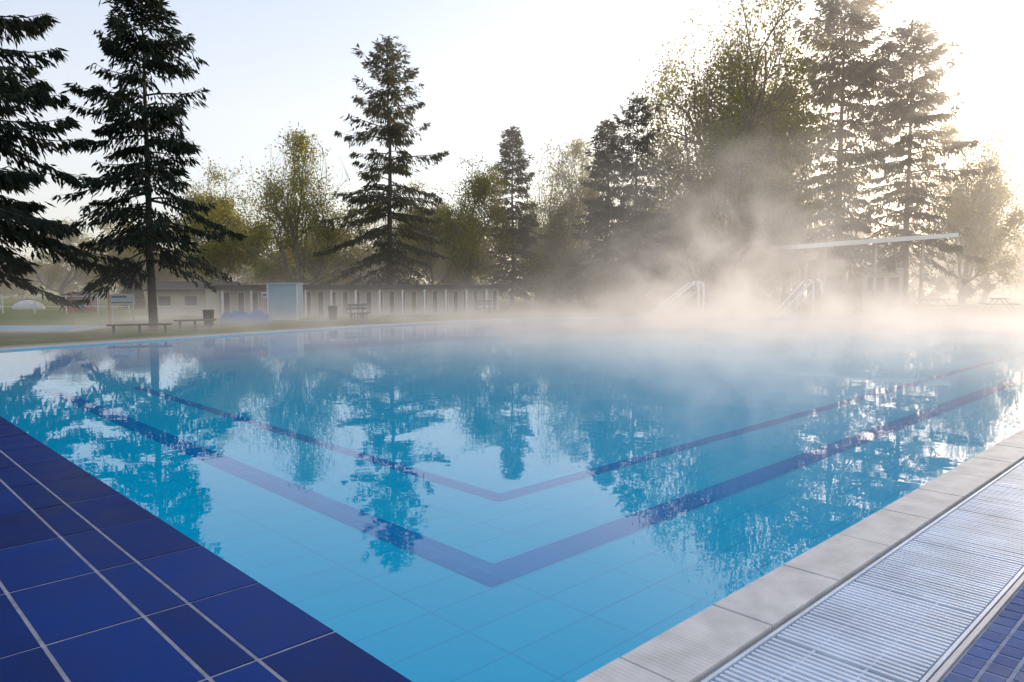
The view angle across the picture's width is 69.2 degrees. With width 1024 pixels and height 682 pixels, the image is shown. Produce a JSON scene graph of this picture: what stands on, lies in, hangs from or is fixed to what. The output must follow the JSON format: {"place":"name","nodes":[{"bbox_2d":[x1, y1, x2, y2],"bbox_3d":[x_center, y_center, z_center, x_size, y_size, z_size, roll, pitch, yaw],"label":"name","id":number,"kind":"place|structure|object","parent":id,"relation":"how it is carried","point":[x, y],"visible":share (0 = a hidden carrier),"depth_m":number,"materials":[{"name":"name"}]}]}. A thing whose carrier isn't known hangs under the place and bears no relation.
{"place":"outdoors","nodes":[
{"label":"outdoors","id":0,"kind":"place"},
{"bbox_2d":[156,291,205,315],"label":"walls","id":1,"kind":"structure","parent":0,"point":[177,301],"depth_m":36.25,"materials":[{"name":"beige paint"}]},
{"bbox_2d":[158,296,196,305],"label":"windows and door","id":2,"kind":"structure","parent":1,"relation":"attached to","point":[165,300],"depth_m":36.15,"materials":[{"name":"grey glass"}]},
{"bbox_2d":[144,281,240,290],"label":"roof","id":3,"kind":"structure","parent":1,"relation":"on","point":[174,286],"depth_m":36.80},
{"bbox_2d":[0,416,411,681],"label":"tiled deck","id":4,"kind":"structure","parent":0,"point":[100,581],"depth_m":3.68,"materials":[{"name":"tile"}]},
{"bbox_2d":[0,316,706,347],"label":"paving","id":5,"kind":"structure","parent":0,"point":[287,329],"depth_m":24.10,"materials":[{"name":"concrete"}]},
{"bbox_2d":[0,283,1023,631],"bbox_3d":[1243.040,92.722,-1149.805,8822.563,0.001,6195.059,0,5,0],"label":"ground","id":6,"kind":"structure","parent":0,"point":[50,313],"depth_m":36.23,"materials":[{"name":"green plant"}]},
{"bbox_2d":[12,299,44,308],"bbox_3d":[-29.300,-2.232,44.964,1.460,0.594,1.306,1,5,16],"label":"dome tent","id":7,"kind":"object","parent":6,"relation":"on","point":[27,302],"visible":0.91,"depth_m":44.60,"materials":[{"name":"white fabric"}]},
{"bbox_2d":[0,325,116,332],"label":"paddling pool","id":8,"kind":"structure","parent":6,"relation":"on","point":[45,329],"depth_m":25.01,"materials":[{"name":"liquid"}]},
{"bbox_2d":[12,216,115,295],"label":"broadleaf tree","id":9,"kind":"object","parent":6,"relation":"on","point":[55,271],"visible":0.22,"depth_m":59.02,"materials":[{"name":"green plant"}]},
{"bbox_2d":[0,295,129,313],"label":"fence","id":10,"kind":"object","parent":6,"relation":"on","point":[2,306],"visible":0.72,"depth_m":38.59,"materials":[{"name":"metal"}]},
{"bbox_2d":[0,13,133,311],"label":"spruce tree","id":11,"kind":"object","parent":6,"relation":"on","point":[16,217],"visible":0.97,"depth_m":22.41,"materials":[{"name":"green plant"}]},
{"bbox_2d":[60,291,100,311],"bbox_3d":[-23.739,-2.169,40.799,1.700,1.120,2.000,-1,5,-10],"label":"hut","id":12,"kind":"object","parent":6,"relation":"on","point":[75,294],"visible":0.37,"depth_m":40.11,"materials":[{"name":"paint"}]},
{"bbox_2d":[70,292,110,324],"bbox_3d":[-15.960,-1.228,28.104,1.370,1.250,0.070,-1,5,-10],"label":"volleyball net","id":13,"kind":"object","parent":6,"relation":"on","point":[103,303],"visible":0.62,"depth_m":28.14,"materials":[{"name":"orange paint"}]},
{"bbox_2d":[58,221,171,297],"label":"broadleaf tree","id":14,"kind":"object","parent":6,"relation":"on","point":[125,253],"visible":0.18,"depth_m":50.43,"materials":[{"name":"green plant"}]},
{"bbox_2d":[110,294,134,326],"bbox_3d":[-14.193,-1.120,27.050,0.820,1.200,0.078,-1,5,-10],"label":"information sign","id":15,"kind":"object","parent":6,"relation":"on","point":[121,299],"visible":0.91,"depth_m":26.99,"materials":[{"name":"metal"}]},
{"bbox_2d":[123,259,145,308],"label":"thuja tree","id":16,"kind":"object","parent":6,"relation":"on","point":[140,299],"visible":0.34,"depth_m":44.65,"materials":[{"name":"green plant"}]},
{"bbox_2d":[106,323,171,336],"bbox_3d":[-11.252,-0.333,22.429,1.750,0.360,0.340,-2,5,-22],"label":"park bench","id":17,"kind":"object","parent":6,"relation":"on","point":[139,329],"visible":1,"depth_m":22.28,"materials":[{"name":"brown wood"}]},
{"bbox_2d":[51,0,248,330],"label":"spruce tree","id":18,"kind":"object","parent":6,"relation":"on","point":[150,235],"visible":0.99,"depth_m":24.04,"materials":[{"name":"green plant"}]},
{"bbox_2d":[144,239,233,280],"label":"broadleaf tree","id":19,"kind":"object","parent":6,"relation":"on","point":[159,275],"visible":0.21,"depth_m":53.42,"materials":[{"name":"green plant"}]},
{"bbox_2d":[174,319,215,330],"bbox_3d":[-10.722,-0.545,25.108,1.300,0.360,0.340,-3,5,-30],"label":"park bench","id":20,"kind":"object","parent":6,"relation":"on","point":[210,323],"visible":0.99,"depth_m":25.16,"materials":[{"name":"brown wood"}]},
{"bbox_2d":[202,307,213,325],"bbox_3d":[-10.600,-0.804,25.917,0.400,0.750,0.390,-4,6,-38],"label":"waste bin","id":21,"kind":"object","parent":6,"relation":"on","point":[208,314],"visible":0.86,"depth_m":25.78,"materials":[{"name":"metal"}]},
{"bbox_2d":[167,157,284,280],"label":"broadleaf tree","id":22,"kind":"object","parent":6,"relation":"on","point":[217,255],"visible":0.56,"depth_m":43.53,"materials":[{"name":"green plant"}]},
{"bbox_2d":[219,310,271,322],"bbox_3d":[-10.828,-1.027,30.200,1.900,0.497,0.900,-1,5,-9],"label":"covered lounger stack","id":23,"kind":"object","parent":6,"relation":"on","point":[252,316],"visible":1,"depth_m":29.84,"materials":[{"name":"fabric"}]},
{"bbox_2d":[262,292,266,311],"bbox_3d":[-10.675,-1.541,32.362,0.450,1.200,0.078,0,5,0],"label":"information sign","id":24,"kind":"object","parent":6,"relation":"on","point":[264,294],"visible":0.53,"depth_m":32.30,"materials":[{"name":"metal"}]},
{"bbox_2d":[266,283,303,320],"bbox_3d":[-9.766,-1.714,32.020,1.300,1.600,1.510,0,5,-6],"label":"metal cabin","id":25,"kind":"object","parent":6,"relation":"on","point":[284,301],"visible":0.98,"depth_m":31.33,"materials":[{"name":"metal"}]},
{"bbox_2d":[224,122,372,284],"bbox_3d":[-12.533,-6.934,42.935,8.512,10.395,6.933,3,6,35],"label":"broadleaf tree","id":26,"kind":"object","parent":6,"relation":"on","point":[293,233],"visible":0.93,"depth_m":42.02,"materials":[{"name":"green plant"}]},
{"bbox_2d":[246,205,370,282],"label":"broadleaf tree","id":27,"kind":"object","parent":6,"relation":"on","point":[348,260],"visible":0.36,"depth_m":50.23,"materials":[{"name":"green plant"}]},
{"bbox_2d":[328,304,337,321],"bbox_3d":[-7.300,-1.144,30.204,0.400,0.750,0.390,-4,6,-38],"label":"waste bin","id":28,"kind":"object","parent":6,"relation":"on","point":[332,311],"visible":1,"depth_m":30.07,"materials":[{"name":"metal"}]},
{"bbox_2d":[314,270,365,284],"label":"walls","id":29,"kind":"structure","parent":6,"relation":"on","point":[344,281],"depth_m":46.50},
{"bbox_2d":[314,269,371,284],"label":"roof","id":30,"kind":"structure","parent":29,"relation":"on","point":[356,275],"depth_m":47.03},
{"bbox_2d":[206,288,498,318],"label":"changing cabins","id":31,"kind":"structure","parent":6,"relation":"on","point":[213,300],"depth_m":36.88,"materials":[{"name":"beige wood"}]},
{"bbox_2d":[198,284,511,289],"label":"roof","id":32,"kind":"structure","parent":31,"relation":"on","point":[241,287],"depth_m":35.95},
{"bbox_2d":[223,290,496,315],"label":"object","id":33,"kind":"object","parent":31,"relation":"attached to","point":[377,301],"visible":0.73,"depth_m":37.40,"materials":[{"name":"white paint"}]},
{"bbox_2d":[224,291,496,315],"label":"doors","id":34,"kind":"structure","parent":31,"relation":"attached to","point":[255,301],"depth_m":36.81,"materials":[{"name":"wood"}]},
{"bbox_2d":[221,288,486,316],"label":"posts","id":35,"kind":"object","parent":6,"relation":"on","point":[305,303],"visible":0.7,"depth_m":36.42,"materials":[{"name":"white paint"}]},
{"bbox_2d":[347,304,370,321],"bbox_3d":[-6.390,-1.188,30.953,0.900,0.720,0.420,-4,6,-40],"label":"park bench","id":36,"kind":"object","parent":6,"relation":"on","point":[362,314],"visible":0.94,"depth_m":30.97,"materials":[{"name":"brown wood"}]},
{"bbox_2d":[313,34,449,284],"bbox_3d":[-6.923,-9.301,41.831,7.130,15.227,7.705,2,5,23],"label":"spruce tree","id":37,"kind":"object","parent":6,"relation":"on","point":[391,131],"visible":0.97,"depth_m":40.89,"materials":[{"name":"green plant"}]},
{"bbox_2d":[348,203,454,284],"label":"broadleaf tree","id":38,"kind":"object","parent":6,"relation":"on","point":[377,248],"visible":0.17,"depth_m":53.66,"materials":[{"name":"green plant"}]},
{"bbox_2d":[393,175,478,284],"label":"broadleaf tree","id":39,"kind":"object","parent":6,"relation":"on","point":[426,246],"visible":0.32,"depth_m":48.32,"materials":[{"name":"green plant"}]},
{"bbox_2d":[421,197,515,284],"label":"broadleaf tree","id":40,"kind":"object","parent":6,"relation":"on","point":[489,262],"visible":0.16,"depth_m":56.52,"materials":[{"name":"green plant"}]},
{"bbox_2d":[431,155,516,284],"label":"broadleaf tree","id":41,"kind":"object","parent":6,"relation":"on","point":[466,249],"visible":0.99,"depth_m":45.45,"materials":[{"name":"green plant"}]},
{"bbox_2d":[475,300,494,314],"bbox_3d":[-1.349,-1.655,36.836,0.900,0.720,0.420,-2,5,-20],"label":"park bench","id":42,"kind":"object","parent":6,"relation":"on","point":[479,309],"visible":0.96,"depth_m":36.89,"materials":[{"name":"brown wood"}]},
{"bbox_2d":[0,317,1023,681],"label":"swimming pool","id":43,"kind":"structure","parent":6,"relation":"in","point":[626,499],"depth_m":8.68,"materials":[{"name":"liquid"}]},
{"bbox_2d":[647,281,704,318],"bbox_3d":[7.316,-1.812,33.311,2.420,1.780,0.992,0,5,0],"label":"pool handrail","id":44,"kind":"object","parent":43,"relation":"on","point":[674,298],"visible":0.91,"depth_m":32.89,"materials":[{"name":"silver metal"}]},
{"bbox_2d":[770,279,822,318],"bbox_3d":[12.616,-1.838,33.008,2.020,1.880,0.992,0,5,0],"label":"pool handrail","id":45,"kind":"object","parent":43,"relation":"on","point":[796,297],"visible":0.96,"depth_m":32.59,"materials":[{"name":"silver metal"}]},
{"bbox_2d":[0,208,1023,300],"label":"distant trees","id":46,"kind":"object","parent":6,"relation":"on","point":[72,286],"visible":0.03,"depth_m":68.50,"materials":[{"name":"green plant"}]},
{"bbox_2d":[477,126,549,305],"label":"spruce tree","id":47,"kind":"object","parent":6,"relation":"on","point":[523,239],"visible":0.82,"depth_m":49.07,"materials":[{"name":"green plant"}]},
{"bbox_2d":[119,241,1001,308],"bbox_3d":[4.910,-4.254,48.991,58.486,4.403,14.568,-1,5,-12],"label":"shrub hedge","id":48,"kind":"object","parent":6,"relation":"on","point":[565,287],"visible":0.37,"depth_m":48.28,"materials":[{"name":"green plant"}]},
{"bbox_2d":[516,188,609,303],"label":"broadleaf tree","id":49,"kind":"object","parent":6,"relation":"on","point":[556,246],"visible":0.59,"depth_m":53.86,"materials":[{"name":"green plant"}]},
{"bbox_2d":[515,131,614,301],"bbox_3d":[4.280,-9.857,58.296,7.973,13.825,9.788,-1,5,-7],"label":"broadleaf tree","id":50,"kind":"object","parent":6,"relation":"on","point":[577,148],"visible":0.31,"depth_m":58.31,"materials":[{"name":"green plant"}]},
{"bbox_2d":[565,118,651,306],"bbox_3d":[6.139,-8.381,48.778,5.531,12.267,6.613,4,6,42],"label":"spruce tree","id":51,"kind":"object","parent":6,"relation":"on","point":[611,128],"visible":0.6,"depth_m":48.05,"materials":[{"name":"green plant"}]},
{"bbox_2d":[577,120,695,304],"bbox_3d":[8.617,-9.029,53.272,9.370,13.131,8.600,3,5,33],"label":"broadleaf tree","id":52,"kind":"object","parent":6,"relation":"on","point":[589,192],"visible":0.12,"depth_m":52.71,"materials":[{"name":"green plant"}]},
{"bbox_2d":[589,91,688,309],"bbox_3d":[7.101,-8.118,43.252,5.547,12.638,5.134,-2,5,-24],"label":"spruce tree","id":53,"kind":"object","parent":6,"relation":"on","point":[641,144],"visible":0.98,"depth_m":43.10,"materials":[{"name":"green plant"}]},
{"bbox_2d":[651,160,739,307],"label":"broadleaf tree","id":54,"kind":"object","parent":6,"relation":"on","point":[684,230],"visible":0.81,"depth_m":45.88,"materials":[{"name":"green plant"}]},
{"bbox_2d":[681,181,777,301],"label":"broadleaf tree","id":55,"kind":"object","parent":6,"relation":"on","point":[738,272],"visible":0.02,"depth_m":58.71,"materials":[{"name":"green plant"}]},
{"bbox_2d":[625,0,872,306],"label":"broadleaf tree","id":56,"kind":"object","parent":6,"relation":"on","point":[739,140],"visible":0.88,"depth_m":45.17,"materials":[{"name":"green plant"}]},
{"bbox_2d":[687,66,817,303],"bbox_3d":[18.471,-12.180,57.206,11.012,18.611,10.236,3,5,32],"label":"broadleaf tree","id":57,"kind":"object","parent":6,"relation":"on","point":[752,278],"visible":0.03,"depth_m":56.03,"materials":[{"name":"green plant"}]},
{"bbox_2d":[730,154,811,307],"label":"broadleaf tree","id":58,"kind":"object","parent":6,"relation":"on","point":[782,261],"visible":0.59,"depth_m":45.91,"materials":[{"name":"green plant"}]},
{"bbox_2d":[758,196,865,301],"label":"broadleaf tree","id":59,"kind":"object","parent":6,"relation":"on","point":[797,279],"visible":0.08,"depth_m":60.97,"materials":[{"name":"green plant"}]},
{"bbox_2d":[754,0,939,281],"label":"spruce tree","id":60,"kind":"object","parent":6,"relation":"on","point":[863,75],"visible":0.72,"depth_m":45.98,"materials":[{"name":"green plant"}]},
{"bbox_2d":[771,233,958,309],"bbox_3d":[20.757,-4.157,44.244,9.400,4.540,3.800,0,5,-3],"label":"open shelter","id":61,"kind":"object","parent":6,"relation":"on","point":[875,287],"visible":0.91,"depth_m":44.24,"materials":[{"name":"white paint"}]},
{"bbox_2d":[823,17,1000,307],"bbox_3d":[24.999,-11.022,46.431,9.896,17.914,10.230,1,5,8],"label":"spruce tree","id":62,"kind":"object","parent":6,"relation":"on","point":[908,194],"visible":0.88,"depth_m":45.89,"materials":[{"name":"green plant"}]},
{"bbox_2d":[908,299,958,313],"bbox_3d":[22.161,-1.826,39.048,1.600,0.748,1.700,-1,5,-17],"label":"picnic table","id":63,"kind":"object","parent":6,"relation":"on","point":[929,305],"visible":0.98,"depth_m":38.76,"materials":[{"name":"brown wood"}]},
{"bbox_2d":[898,111,1023,305],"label":"broadleaf tree","id":64,"kind":"object","parent":6,"relation":"on","point":[965,214],"visible":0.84,"depth_m":48.13,"materials":[{"name":"green plant"}]},
{"bbox_2d":[916,286,1023,302],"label":"fence","id":65,"kind":"object","parent":6,"relation":"on","point":[979,293],"visible":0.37,"depth_m":56.66,"materials":[{"name":"metal"}]},
{"bbox_2d":[921,163,1023,302],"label":"broadleaf tree","id":66,"kind":"object","parent":6,"relation":"on","point":[984,298],"visible":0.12,"depth_m":55.71,"materials":[{"name":"green plant"}]},
{"bbox_2d":[941,275,1023,297],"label":"walls","id":67,"kind":"structure","parent":6,"relation":"on","point":[1006,293],"depth_m":75.11,"materials":[{"name":"beige paint"}]},
{"bbox_2d":[972,279,1021,288],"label":"windows and door","id":68,"kind":"structure","parent":67,"relation":"attached to","point":[999,285],"depth_m":75.10,"materials":[{"name":"grey glass"}]},
{"bbox_2d":[979,298,1019,311],"bbox_3d":[27.464,-2.047,41.842,1.700,0.748,1.600,2,5,21],"label":"picnic table","id":69,"kind":"object","parent":6,"relation":"on","point":[987,304],"visible":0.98,"depth_m":41.37,"materials":[{"name":"brown wood"}]},
{"bbox_2d":[0,0,1023,282],"label":"sky","id":70,"kind":"structure","parent":0,"point":[558,68],"materials":[{"name":"white"}]},
{"bbox_2d":[939,583,1023,681],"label":"mosaic deck","id":71,"kind":"structure","parent":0,"point":[994,652],"depth_m":3.20,"materials":[{"name":"tile"}]}
]}

